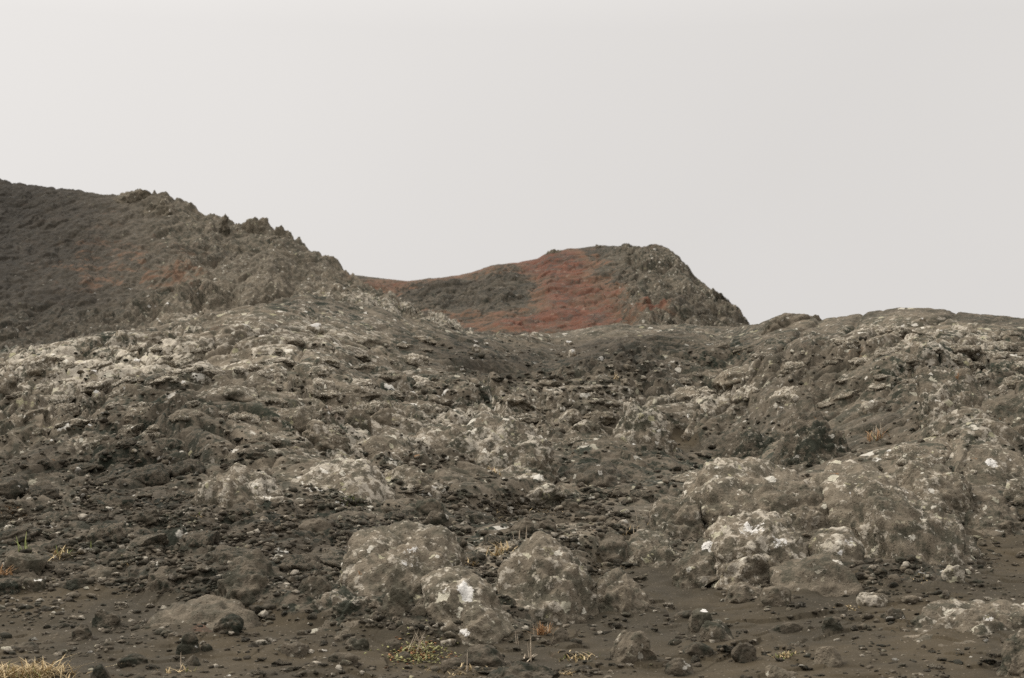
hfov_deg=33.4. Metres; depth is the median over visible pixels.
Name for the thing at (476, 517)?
lava lobe
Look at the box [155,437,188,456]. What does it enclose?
rock
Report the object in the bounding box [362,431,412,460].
lava outcrop
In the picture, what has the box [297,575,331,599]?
lava boulder
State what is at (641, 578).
loose stone
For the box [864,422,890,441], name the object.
grass tuft
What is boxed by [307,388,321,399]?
lava lobe
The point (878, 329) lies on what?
lava lobe
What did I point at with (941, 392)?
lava outcrop
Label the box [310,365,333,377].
lava lobe
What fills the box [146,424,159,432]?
lava lobe
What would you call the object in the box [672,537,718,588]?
lava boulder
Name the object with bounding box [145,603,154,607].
loose stone
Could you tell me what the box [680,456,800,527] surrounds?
lava boulder
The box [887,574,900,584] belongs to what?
lava stone
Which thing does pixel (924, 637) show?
lava stone
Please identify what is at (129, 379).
lava lobe
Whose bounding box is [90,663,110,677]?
lava boulder
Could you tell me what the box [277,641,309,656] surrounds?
lava stone
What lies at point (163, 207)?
crag
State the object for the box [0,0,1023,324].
sky
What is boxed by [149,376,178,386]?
lava lobe
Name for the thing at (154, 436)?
lava lobe
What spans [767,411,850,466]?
lava outcrop
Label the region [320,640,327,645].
loose stone
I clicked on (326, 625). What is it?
lava outcrop
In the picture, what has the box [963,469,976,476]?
lava lobe
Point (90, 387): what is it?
lava lobe
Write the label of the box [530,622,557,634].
grass tuft
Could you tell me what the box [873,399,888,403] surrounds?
lava lobe
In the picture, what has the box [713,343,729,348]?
lava lobe
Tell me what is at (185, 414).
lava lobe
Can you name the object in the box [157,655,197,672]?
grass tuft
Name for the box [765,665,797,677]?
lava stone
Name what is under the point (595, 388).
lava lobe
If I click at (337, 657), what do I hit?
lava stone
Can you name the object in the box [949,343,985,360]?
lava lobe
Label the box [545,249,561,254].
crag
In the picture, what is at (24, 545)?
grass tuft
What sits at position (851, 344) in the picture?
lava lobe
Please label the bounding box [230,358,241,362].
lava lobe
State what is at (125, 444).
lava lobe
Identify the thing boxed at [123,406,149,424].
lava lobe
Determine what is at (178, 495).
lava lobe
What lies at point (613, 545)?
lava boulder
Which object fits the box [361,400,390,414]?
lava lobe
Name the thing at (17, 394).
lava lobe
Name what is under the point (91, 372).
pale stone
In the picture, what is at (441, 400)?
lava lobe
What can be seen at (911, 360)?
lava lobe
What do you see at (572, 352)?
pale stone
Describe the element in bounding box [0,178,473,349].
hillside
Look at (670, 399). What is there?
lava lobe
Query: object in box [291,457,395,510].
lava outcrop
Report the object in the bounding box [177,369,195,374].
lava lobe
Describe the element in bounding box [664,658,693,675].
lava stone
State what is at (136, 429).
lava lobe
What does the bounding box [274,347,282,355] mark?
lava lobe
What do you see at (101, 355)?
lava lobe
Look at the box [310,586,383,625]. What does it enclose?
lava boulder
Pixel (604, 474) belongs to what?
lava lobe
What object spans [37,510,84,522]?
lava lobe
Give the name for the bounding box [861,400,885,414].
pale stone
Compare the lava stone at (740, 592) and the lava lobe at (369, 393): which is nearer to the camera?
the lava stone at (740, 592)
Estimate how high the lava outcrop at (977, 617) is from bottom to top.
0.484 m
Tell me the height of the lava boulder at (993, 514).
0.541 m
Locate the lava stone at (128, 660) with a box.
[117,653,147,667]
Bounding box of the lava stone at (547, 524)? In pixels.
[536,519,557,531]
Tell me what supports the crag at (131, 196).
on the hillside
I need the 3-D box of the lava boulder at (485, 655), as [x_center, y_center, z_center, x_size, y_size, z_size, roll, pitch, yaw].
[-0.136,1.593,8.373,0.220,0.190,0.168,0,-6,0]
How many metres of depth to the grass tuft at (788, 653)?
8.53 m
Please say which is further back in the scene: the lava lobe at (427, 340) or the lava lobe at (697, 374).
the lava lobe at (427, 340)
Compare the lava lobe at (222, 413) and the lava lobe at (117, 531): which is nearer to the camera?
the lava lobe at (117, 531)
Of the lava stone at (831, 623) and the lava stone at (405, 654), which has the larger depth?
the lava stone at (831, 623)
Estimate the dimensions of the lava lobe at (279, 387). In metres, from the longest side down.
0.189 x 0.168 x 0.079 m
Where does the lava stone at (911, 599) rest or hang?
on the lava field
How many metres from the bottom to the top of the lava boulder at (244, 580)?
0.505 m
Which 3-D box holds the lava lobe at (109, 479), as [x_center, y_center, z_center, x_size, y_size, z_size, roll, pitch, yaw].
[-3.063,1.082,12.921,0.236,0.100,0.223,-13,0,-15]
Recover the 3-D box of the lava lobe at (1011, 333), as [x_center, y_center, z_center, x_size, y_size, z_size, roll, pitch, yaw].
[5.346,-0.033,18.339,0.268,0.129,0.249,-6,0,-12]
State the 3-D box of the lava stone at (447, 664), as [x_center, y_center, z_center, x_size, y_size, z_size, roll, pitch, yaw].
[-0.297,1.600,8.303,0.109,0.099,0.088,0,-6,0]
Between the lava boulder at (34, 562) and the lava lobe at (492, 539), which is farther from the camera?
the lava lobe at (492, 539)
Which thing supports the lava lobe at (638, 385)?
on the lava field
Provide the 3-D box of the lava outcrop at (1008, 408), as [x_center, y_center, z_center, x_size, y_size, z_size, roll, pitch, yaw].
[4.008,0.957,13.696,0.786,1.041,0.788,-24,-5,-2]
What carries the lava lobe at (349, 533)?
on the lava field
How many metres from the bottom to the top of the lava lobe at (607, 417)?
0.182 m
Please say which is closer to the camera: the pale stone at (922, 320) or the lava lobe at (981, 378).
the lava lobe at (981, 378)
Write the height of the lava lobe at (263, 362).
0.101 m
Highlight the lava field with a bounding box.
[0,294,1023,677]
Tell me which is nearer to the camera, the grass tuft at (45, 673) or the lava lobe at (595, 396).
the grass tuft at (45, 673)
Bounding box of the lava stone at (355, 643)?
[345,636,369,650]
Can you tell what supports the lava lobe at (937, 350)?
on the lava field
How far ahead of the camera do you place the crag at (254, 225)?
60.50 m
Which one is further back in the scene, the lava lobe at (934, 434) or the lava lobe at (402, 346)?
the lava lobe at (402, 346)
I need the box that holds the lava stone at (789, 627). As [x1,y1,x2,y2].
[771,622,802,632]
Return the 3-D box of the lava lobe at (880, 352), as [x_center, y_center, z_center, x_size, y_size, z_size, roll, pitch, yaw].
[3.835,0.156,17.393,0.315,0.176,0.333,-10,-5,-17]
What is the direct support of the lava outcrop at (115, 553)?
on the lava field
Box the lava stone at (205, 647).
[201,643,212,651]
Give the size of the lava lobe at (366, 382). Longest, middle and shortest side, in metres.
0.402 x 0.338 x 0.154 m
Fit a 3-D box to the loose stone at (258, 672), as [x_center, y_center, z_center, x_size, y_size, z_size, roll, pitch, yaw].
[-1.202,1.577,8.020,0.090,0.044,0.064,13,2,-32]
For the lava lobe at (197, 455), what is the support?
on the lava field
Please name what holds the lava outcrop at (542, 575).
on the lava field
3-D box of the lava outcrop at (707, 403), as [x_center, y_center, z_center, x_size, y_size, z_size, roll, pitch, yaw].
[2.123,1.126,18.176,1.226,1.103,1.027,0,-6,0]
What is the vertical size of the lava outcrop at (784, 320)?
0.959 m
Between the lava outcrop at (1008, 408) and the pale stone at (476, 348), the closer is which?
the lava outcrop at (1008, 408)
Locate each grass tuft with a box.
[0,564,16,575]
[0,654,116,677]
[14,532,31,552]
[40,545,84,561]
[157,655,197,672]
[427,650,486,676]
[486,541,517,556]
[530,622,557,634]
[556,650,599,662]
[560,668,575,675]
[768,651,799,658]
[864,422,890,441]
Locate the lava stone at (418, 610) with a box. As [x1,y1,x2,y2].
[410,604,425,616]
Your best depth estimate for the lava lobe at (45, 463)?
13.72 m
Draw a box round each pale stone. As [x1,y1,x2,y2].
[88,370,98,375]
[91,390,100,399]
[131,359,142,363]
[306,323,324,334]
[407,391,417,400]
[472,344,480,352]
[564,341,572,345]
[569,349,576,356]
[777,407,785,414]
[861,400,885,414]
[918,318,926,321]
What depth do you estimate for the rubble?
10.99 m
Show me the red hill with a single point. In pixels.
(568, 289)
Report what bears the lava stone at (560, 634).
on the lava field
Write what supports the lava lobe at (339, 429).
on the lava field
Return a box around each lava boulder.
[4,552,46,574]
[22,577,45,591]
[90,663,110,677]
[92,609,120,628]
[176,632,200,654]
[214,548,288,607]
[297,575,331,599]
[302,419,351,454]
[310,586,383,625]
[339,519,465,603]
[344,407,371,433]
[371,408,391,425]
[381,585,409,616]
[420,565,514,646]
[462,644,506,667]
[480,389,489,402]
[488,660,559,677]
[554,409,582,425]
[573,419,600,433]
[592,567,651,613]
[598,530,627,561]
[609,630,657,663]
[625,528,683,567]
[647,496,706,539]
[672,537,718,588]
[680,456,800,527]
[687,608,712,633]
[700,619,733,641]
[703,509,808,588]
[769,478,829,532]
[769,551,862,596]
[806,526,864,561]
[809,459,897,528]
[892,460,974,524]
[962,489,1023,535]
[1003,477,1023,504]
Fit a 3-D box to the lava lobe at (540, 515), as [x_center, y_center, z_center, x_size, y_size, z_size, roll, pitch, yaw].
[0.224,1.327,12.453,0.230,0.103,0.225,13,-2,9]
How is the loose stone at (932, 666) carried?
on the lava field
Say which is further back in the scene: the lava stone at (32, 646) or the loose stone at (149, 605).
the loose stone at (149, 605)
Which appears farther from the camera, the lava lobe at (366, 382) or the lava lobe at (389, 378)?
the lava lobe at (389, 378)
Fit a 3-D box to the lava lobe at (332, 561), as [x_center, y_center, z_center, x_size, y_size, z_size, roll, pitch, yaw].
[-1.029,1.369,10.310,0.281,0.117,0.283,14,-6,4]
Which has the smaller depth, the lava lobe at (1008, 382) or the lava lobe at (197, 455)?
the lava lobe at (197, 455)
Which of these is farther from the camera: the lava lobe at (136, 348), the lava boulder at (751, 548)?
the lava lobe at (136, 348)
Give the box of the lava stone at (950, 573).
[941,565,964,582]
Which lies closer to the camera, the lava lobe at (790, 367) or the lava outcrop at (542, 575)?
the lava outcrop at (542, 575)
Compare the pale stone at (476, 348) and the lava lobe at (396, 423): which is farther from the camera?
the pale stone at (476, 348)
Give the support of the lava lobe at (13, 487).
on the lava field
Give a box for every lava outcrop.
[95,549,136,562]
[144,566,193,592]
[147,594,261,630]
[193,462,293,514]
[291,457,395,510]
[310,618,359,632]
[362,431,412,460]
[383,464,446,499]
[406,413,559,483]
[493,531,599,624]
[497,471,566,509]
[611,397,676,454]
[681,395,726,440]
[711,428,779,458]
[761,313,821,334]
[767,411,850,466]
[850,476,981,565]
[910,597,1023,637]
[915,366,988,428]
[944,441,1023,486]
[960,394,1023,435]
[996,628,1023,677]
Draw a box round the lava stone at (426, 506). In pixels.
[415,498,444,515]
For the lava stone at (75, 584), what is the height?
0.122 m
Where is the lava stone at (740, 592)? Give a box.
[724,582,761,603]
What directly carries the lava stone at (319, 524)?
on the lava field
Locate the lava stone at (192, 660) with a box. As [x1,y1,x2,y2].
[185,655,200,665]
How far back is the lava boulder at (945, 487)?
12.12 m
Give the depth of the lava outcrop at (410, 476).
13.43 m
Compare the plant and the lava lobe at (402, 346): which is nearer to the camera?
the plant
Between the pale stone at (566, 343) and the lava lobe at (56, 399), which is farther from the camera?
the pale stone at (566, 343)
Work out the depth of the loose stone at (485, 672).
8.08 m
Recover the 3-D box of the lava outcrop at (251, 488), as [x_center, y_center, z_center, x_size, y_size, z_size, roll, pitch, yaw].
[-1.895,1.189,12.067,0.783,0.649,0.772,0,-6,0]
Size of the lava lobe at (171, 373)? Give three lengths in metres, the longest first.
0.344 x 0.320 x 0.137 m
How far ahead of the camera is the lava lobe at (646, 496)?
14.23 m
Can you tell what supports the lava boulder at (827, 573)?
on the lava field
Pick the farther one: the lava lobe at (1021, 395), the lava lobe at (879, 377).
the lava lobe at (879, 377)
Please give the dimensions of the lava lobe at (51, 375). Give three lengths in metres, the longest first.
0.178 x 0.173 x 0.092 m
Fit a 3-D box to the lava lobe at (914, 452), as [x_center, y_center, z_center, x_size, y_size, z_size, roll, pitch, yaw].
[3.195,0.971,13.309,0.550,0.333,0.566,2,-4,-22]
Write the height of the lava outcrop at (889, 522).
1.816 m
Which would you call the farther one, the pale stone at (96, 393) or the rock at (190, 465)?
the pale stone at (96, 393)
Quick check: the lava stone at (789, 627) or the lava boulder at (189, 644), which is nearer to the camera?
the lava boulder at (189, 644)
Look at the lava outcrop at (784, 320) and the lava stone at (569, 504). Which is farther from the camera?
the lava outcrop at (784, 320)
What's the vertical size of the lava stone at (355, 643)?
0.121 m
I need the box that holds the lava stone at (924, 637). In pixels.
[903,631,976,646]
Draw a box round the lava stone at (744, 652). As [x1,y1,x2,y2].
[731,642,756,662]
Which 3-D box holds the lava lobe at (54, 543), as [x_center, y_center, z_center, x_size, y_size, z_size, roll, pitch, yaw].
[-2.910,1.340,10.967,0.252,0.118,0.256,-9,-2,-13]
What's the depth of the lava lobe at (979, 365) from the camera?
17.06 m
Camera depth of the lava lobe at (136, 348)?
18.81 m
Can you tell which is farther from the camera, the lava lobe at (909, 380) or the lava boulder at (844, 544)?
the lava lobe at (909, 380)
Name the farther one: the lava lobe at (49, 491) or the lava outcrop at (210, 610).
the lava lobe at (49, 491)
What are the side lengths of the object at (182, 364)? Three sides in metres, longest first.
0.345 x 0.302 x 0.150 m
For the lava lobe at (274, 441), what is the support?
on the lava field
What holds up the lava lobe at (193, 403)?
on the lava field
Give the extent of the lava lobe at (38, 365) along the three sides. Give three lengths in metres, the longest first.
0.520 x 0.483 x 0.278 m
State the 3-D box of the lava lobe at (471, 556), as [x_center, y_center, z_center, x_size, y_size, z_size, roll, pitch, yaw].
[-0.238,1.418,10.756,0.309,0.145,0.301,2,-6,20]
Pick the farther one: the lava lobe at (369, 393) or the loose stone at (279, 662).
the lava lobe at (369, 393)
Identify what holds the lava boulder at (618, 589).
on the lava field
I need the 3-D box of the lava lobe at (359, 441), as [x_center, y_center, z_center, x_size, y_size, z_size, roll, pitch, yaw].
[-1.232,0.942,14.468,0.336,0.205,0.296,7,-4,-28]
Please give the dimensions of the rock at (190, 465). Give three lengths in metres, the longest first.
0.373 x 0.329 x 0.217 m
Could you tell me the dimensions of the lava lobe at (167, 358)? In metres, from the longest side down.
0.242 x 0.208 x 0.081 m
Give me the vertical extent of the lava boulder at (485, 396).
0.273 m
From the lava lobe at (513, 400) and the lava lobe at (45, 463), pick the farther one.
the lava lobe at (513, 400)
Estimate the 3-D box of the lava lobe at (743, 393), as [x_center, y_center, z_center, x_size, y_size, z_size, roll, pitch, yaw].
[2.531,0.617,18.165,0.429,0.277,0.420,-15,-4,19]
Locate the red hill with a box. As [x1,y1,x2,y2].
[355,243,749,334]
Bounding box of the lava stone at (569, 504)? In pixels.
[561,499,580,511]
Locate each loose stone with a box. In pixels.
[114,601,128,610]
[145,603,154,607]
[145,664,159,669]
[250,670,266,675]
[270,659,291,665]
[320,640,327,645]
[477,670,490,674]
[491,376,504,381]
[520,656,535,660]
[633,575,647,581]
[662,602,674,608]
[716,644,733,651]
[736,629,747,633]
[786,641,805,647]
[864,559,875,564]
[926,664,944,669]
[979,658,996,663]
[986,653,996,657]
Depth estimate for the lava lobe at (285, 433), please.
14.18 m
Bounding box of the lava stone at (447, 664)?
[440,658,461,670]
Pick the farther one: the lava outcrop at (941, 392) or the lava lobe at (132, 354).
the lava lobe at (132, 354)
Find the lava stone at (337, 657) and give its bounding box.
[327,652,357,664]
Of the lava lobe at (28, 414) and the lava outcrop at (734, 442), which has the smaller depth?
the lava lobe at (28, 414)
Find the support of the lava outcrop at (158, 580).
on the lava field
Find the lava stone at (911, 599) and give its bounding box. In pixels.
[901,595,922,603]
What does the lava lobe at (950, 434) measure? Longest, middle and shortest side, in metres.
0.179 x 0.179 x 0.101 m
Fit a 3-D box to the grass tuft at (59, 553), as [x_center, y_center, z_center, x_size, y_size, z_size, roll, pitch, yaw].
[-2.791,1.332,10.600,0.381,0.131,0.276,0,-6,0]
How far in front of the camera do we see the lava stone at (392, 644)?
8.74 m
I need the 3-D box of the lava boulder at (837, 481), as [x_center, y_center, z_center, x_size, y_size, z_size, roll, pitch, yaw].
[2.488,1.350,12.064,0.740,1.052,1.187,-12,-6,-1]
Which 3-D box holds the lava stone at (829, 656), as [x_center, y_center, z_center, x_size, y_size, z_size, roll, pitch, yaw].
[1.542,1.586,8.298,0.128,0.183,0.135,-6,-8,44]
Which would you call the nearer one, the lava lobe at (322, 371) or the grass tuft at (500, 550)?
the grass tuft at (500, 550)
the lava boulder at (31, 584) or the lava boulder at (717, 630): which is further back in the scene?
the lava boulder at (31, 584)
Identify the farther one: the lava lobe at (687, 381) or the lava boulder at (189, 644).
the lava lobe at (687, 381)
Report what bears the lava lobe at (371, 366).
on the lava field
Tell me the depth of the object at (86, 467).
13.63 m
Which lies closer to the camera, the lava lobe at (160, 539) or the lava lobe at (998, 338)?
the lava lobe at (160, 539)
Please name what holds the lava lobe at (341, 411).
on the lava field
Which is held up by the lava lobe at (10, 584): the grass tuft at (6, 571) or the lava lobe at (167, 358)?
the grass tuft at (6, 571)
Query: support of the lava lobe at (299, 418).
on the lava field
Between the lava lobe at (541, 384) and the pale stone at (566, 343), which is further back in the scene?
the pale stone at (566, 343)
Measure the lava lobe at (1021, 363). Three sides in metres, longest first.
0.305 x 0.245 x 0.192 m
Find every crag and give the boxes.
[113,189,150,203]
[143,197,176,215]
[218,213,230,235]
[241,217,272,234]
[274,225,293,238]
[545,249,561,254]
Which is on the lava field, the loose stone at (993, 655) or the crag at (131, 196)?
the loose stone at (993, 655)
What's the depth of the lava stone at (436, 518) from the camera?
12.01 m
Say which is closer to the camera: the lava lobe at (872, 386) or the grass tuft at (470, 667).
the grass tuft at (470, 667)
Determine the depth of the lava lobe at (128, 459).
13.81 m
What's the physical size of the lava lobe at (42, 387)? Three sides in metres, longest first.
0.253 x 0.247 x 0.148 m
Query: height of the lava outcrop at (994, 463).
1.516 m
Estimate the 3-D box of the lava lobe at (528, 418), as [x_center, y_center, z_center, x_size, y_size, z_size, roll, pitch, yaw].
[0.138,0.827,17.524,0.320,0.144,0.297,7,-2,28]
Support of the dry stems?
on the lava field
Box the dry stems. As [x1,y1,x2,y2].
[518,634,537,661]
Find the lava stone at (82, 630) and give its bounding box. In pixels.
[72,623,92,638]
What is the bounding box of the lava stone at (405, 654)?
[398,651,412,660]
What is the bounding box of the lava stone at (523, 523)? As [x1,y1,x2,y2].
[511,517,533,533]
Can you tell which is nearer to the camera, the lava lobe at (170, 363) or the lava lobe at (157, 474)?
the lava lobe at (157, 474)
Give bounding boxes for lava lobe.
[0,371,17,396]
[0,459,29,470]
[0,475,28,499]
[0,525,42,544]
[0,574,27,594]
[9,409,47,423]
[10,391,24,398]
[13,355,60,376]
[21,485,59,499]
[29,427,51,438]
[31,458,50,469]
[32,384,49,391]
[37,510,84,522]
[40,538,78,552]
[47,394,74,404]
[48,372,59,377]
[54,403,80,417]
[54,418,90,429]
[56,472,77,480]
[61,363,76,371]
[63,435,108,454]
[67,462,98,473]
[77,380,111,394]
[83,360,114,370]
[85,513,109,522]
[85,521,133,544]
[91,493,134,508]
[94,474,122,486]
[98,352,112,357]
[104,402,122,410]
[105,383,152,399]
[113,376,138,386]
[115,438,136,448]
[116,352,136,359]
[116,456,134,464]
[117,423,143,436]
[118,462,171,486]
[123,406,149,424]
[126,533,168,546]
[127,401,149,408]
[129,346,141,353]
[129,508,159,526]
[132,488,166,499]
[140,430,159,440]
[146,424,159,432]
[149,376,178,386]
[150,347,161,352]
[152,360,175,367]
[154,355,173,360]
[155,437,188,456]
[164,370,178,376]
[168,408,207,422]
[168,490,195,500]
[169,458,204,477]
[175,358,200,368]
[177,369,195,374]
[178,530,219,546]
[184,400,201,406]
[190,346,211,354]
[193,451,201,458]
[196,385,258,402]
[200,370,220,377]
[201,544,252,564]
[214,337,237,347]
[215,564,227,574]
[216,444,234,451]
[218,411,229,416]
[227,411,259,425]
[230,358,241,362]
[232,526,245,537]
[233,368,247,374]
[244,449,275,459]
[248,364,263,372]
[248,434,281,446]
[253,360,268,364]
[257,368,286,381]
[261,398,288,407]
[273,359,295,365]
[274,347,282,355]
[275,384,290,391]
[275,405,321,435]
[277,431,295,435]
[282,553,322,570]
[287,339,304,346]
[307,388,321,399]
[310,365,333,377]
[312,378,337,388]
[315,356,340,367]
[320,389,344,402]
[320,555,343,568]
[325,424,345,434]
[331,406,347,418]
[339,384,381,400]
[346,527,372,538]
[351,378,377,388]
[353,438,364,444]
[354,353,370,362]
[354,362,376,370]
[356,335,390,349]
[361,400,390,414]
[378,374,401,382]
[383,509,415,521]
[387,390,404,399]
[389,359,400,363]
[392,421,399,426]
[396,343,412,348]
[403,353,428,366]
[412,335,436,344]
[412,376,446,394]
[417,403,452,417]
[425,394,453,405]
[431,419,449,425]
[455,508,497,523]
[457,536,466,547]
[464,410,501,421]
[464,552,487,563]
[480,534,507,545]
[498,394,530,409]
[516,413,540,423]
[529,513,555,523]
[536,379,561,388]
[536,405,551,413]
[560,460,626,487]
[564,385,576,391]
[568,437,582,442]
[582,410,616,425]
[588,394,603,397]
[590,385,599,391]
[620,378,643,391]
[630,491,653,502]
[660,395,677,403]
[670,386,717,401]
[670,469,698,482]
[677,377,692,385]
[689,372,703,376]
[711,364,748,391]
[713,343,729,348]
[730,385,759,405]
[732,344,754,354]
[750,352,772,361]
[766,386,799,404]
[779,361,807,375]
[817,401,830,408]
[822,360,841,367]
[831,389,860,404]
[832,356,843,360]
[833,338,859,348]
[835,378,848,384]
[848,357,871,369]
[862,325,887,335]
[868,383,893,391]
[872,346,903,359]
[872,463,881,470]
[873,374,890,380]
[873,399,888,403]
[882,442,950,466]
[885,325,912,337]
[903,378,915,383]
[905,354,923,365]
[912,331,930,335]
[930,347,943,353]
[930,433,940,436]
[946,429,960,440]
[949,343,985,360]
[950,354,962,364]
[959,329,976,335]
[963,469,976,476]
[969,361,984,369]
[972,374,988,383]
[985,350,1010,360]
[987,340,1018,351]
[990,389,1007,396]
[992,336,1003,340]
[1000,330,1021,336]
[1002,374,1023,389]
[1013,357,1023,363]
[1014,361,1023,370]
[1016,392,1023,397]
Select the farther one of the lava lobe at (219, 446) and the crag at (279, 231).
the crag at (279, 231)
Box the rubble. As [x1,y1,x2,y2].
[0,335,1023,677]
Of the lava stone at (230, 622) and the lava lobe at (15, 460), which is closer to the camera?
the lava stone at (230, 622)
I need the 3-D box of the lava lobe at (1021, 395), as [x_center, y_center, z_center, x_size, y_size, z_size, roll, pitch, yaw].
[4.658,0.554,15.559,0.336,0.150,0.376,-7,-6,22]
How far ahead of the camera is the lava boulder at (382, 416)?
15.79 m
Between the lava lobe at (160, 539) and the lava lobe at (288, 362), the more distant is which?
the lava lobe at (288, 362)
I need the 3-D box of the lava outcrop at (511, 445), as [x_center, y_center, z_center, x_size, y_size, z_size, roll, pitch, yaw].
[-0.379,1.210,14.985,1.610,1.174,1.218,0,-6,0]
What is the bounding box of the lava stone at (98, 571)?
[83,564,118,578]
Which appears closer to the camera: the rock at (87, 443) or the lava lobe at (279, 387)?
the rock at (87, 443)
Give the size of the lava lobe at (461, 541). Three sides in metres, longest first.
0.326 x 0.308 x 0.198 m
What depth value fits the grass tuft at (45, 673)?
8.00 m
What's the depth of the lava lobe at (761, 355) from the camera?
18.90 m
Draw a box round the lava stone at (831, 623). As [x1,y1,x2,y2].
[822,616,842,632]
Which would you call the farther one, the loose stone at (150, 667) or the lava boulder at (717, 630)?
the lava boulder at (717, 630)
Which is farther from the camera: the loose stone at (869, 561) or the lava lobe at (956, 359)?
the lava lobe at (956, 359)
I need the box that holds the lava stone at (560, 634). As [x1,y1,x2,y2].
[551,627,569,644]
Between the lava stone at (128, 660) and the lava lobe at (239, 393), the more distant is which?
the lava lobe at (239, 393)
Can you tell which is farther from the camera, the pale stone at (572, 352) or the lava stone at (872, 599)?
the pale stone at (572, 352)
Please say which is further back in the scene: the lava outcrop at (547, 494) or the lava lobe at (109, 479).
the lava outcrop at (547, 494)
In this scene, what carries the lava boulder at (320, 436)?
on the lava field
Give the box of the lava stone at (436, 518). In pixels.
[422,511,451,526]
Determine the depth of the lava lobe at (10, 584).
10.11 m
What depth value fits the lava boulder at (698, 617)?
9.29 m
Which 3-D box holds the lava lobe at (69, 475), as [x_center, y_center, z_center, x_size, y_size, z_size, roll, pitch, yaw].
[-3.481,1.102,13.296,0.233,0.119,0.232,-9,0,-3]
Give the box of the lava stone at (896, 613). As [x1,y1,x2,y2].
[880,607,904,618]
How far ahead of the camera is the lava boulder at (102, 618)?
9.34 m
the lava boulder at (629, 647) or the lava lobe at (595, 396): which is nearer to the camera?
the lava boulder at (629, 647)
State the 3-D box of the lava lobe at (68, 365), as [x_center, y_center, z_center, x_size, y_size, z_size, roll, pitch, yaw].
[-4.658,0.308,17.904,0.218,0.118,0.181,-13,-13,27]
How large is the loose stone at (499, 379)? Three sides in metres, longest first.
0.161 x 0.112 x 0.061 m
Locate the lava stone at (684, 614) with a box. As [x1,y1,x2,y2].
[674,610,691,617]
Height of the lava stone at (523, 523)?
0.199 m
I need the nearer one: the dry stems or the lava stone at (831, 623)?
the dry stems
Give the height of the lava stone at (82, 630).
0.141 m
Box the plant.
[364,620,459,669]
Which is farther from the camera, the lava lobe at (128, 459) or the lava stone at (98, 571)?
the lava lobe at (128, 459)
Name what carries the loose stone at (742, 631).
on the lava field
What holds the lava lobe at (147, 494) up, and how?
on the lava field
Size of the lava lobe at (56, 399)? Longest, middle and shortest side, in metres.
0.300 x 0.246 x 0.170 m
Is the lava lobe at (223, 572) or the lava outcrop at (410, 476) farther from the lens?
the lava outcrop at (410, 476)
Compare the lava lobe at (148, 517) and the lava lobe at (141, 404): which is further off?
the lava lobe at (141, 404)
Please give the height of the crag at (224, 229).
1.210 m
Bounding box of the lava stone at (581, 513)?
[575,510,594,519]
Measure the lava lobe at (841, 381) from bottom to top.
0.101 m
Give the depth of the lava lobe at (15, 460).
13.87 m
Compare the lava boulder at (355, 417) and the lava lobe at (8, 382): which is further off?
the lava lobe at (8, 382)
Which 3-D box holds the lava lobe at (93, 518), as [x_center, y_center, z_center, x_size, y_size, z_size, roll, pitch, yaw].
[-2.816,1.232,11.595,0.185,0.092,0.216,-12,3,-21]
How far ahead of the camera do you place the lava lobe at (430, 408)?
17.02 m
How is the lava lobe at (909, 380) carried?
on the lava field
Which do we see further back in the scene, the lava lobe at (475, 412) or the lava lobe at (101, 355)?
the lava lobe at (101, 355)
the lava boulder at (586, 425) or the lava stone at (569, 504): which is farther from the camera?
the lava boulder at (586, 425)
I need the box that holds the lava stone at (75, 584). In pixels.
[58,578,90,590]
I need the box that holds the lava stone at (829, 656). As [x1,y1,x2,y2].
[812,646,842,666]
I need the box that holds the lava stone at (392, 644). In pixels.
[384,639,401,651]
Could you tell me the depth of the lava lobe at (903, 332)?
18.58 m
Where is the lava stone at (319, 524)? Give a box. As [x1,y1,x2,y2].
[298,517,331,532]
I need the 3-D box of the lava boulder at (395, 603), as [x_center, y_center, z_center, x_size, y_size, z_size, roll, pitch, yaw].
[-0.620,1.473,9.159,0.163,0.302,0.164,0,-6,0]
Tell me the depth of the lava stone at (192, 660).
8.37 m
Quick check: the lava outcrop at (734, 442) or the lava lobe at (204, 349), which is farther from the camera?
the lava lobe at (204, 349)
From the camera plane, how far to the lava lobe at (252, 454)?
13.53 m
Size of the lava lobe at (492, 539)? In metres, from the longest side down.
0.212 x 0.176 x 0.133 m
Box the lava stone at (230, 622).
[213,614,243,635]
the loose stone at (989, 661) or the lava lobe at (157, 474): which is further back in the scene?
the lava lobe at (157, 474)
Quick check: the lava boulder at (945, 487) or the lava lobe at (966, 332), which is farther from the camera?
the lava lobe at (966, 332)
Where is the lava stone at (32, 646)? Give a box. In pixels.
[17,642,38,650]
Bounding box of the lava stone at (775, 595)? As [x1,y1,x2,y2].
[759,585,790,606]
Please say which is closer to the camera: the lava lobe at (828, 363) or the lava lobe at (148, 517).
the lava lobe at (148, 517)
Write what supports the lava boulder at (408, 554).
on the lava field
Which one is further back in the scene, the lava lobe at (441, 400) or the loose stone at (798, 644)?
the lava lobe at (441, 400)
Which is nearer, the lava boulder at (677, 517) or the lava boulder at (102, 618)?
the lava boulder at (102, 618)
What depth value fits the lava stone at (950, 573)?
10.20 m
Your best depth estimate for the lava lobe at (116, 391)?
15.64 m
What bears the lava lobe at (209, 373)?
on the lava field
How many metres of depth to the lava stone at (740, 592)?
10.15 m
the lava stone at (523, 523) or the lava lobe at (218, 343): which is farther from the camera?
the lava lobe at (218, 343)
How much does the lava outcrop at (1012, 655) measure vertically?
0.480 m
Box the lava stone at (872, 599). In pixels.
[856,592,888,606]
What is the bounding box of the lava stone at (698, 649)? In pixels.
[682,642,714,657]
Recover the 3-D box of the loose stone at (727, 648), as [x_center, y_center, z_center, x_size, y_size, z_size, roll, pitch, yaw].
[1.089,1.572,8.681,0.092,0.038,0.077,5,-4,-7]

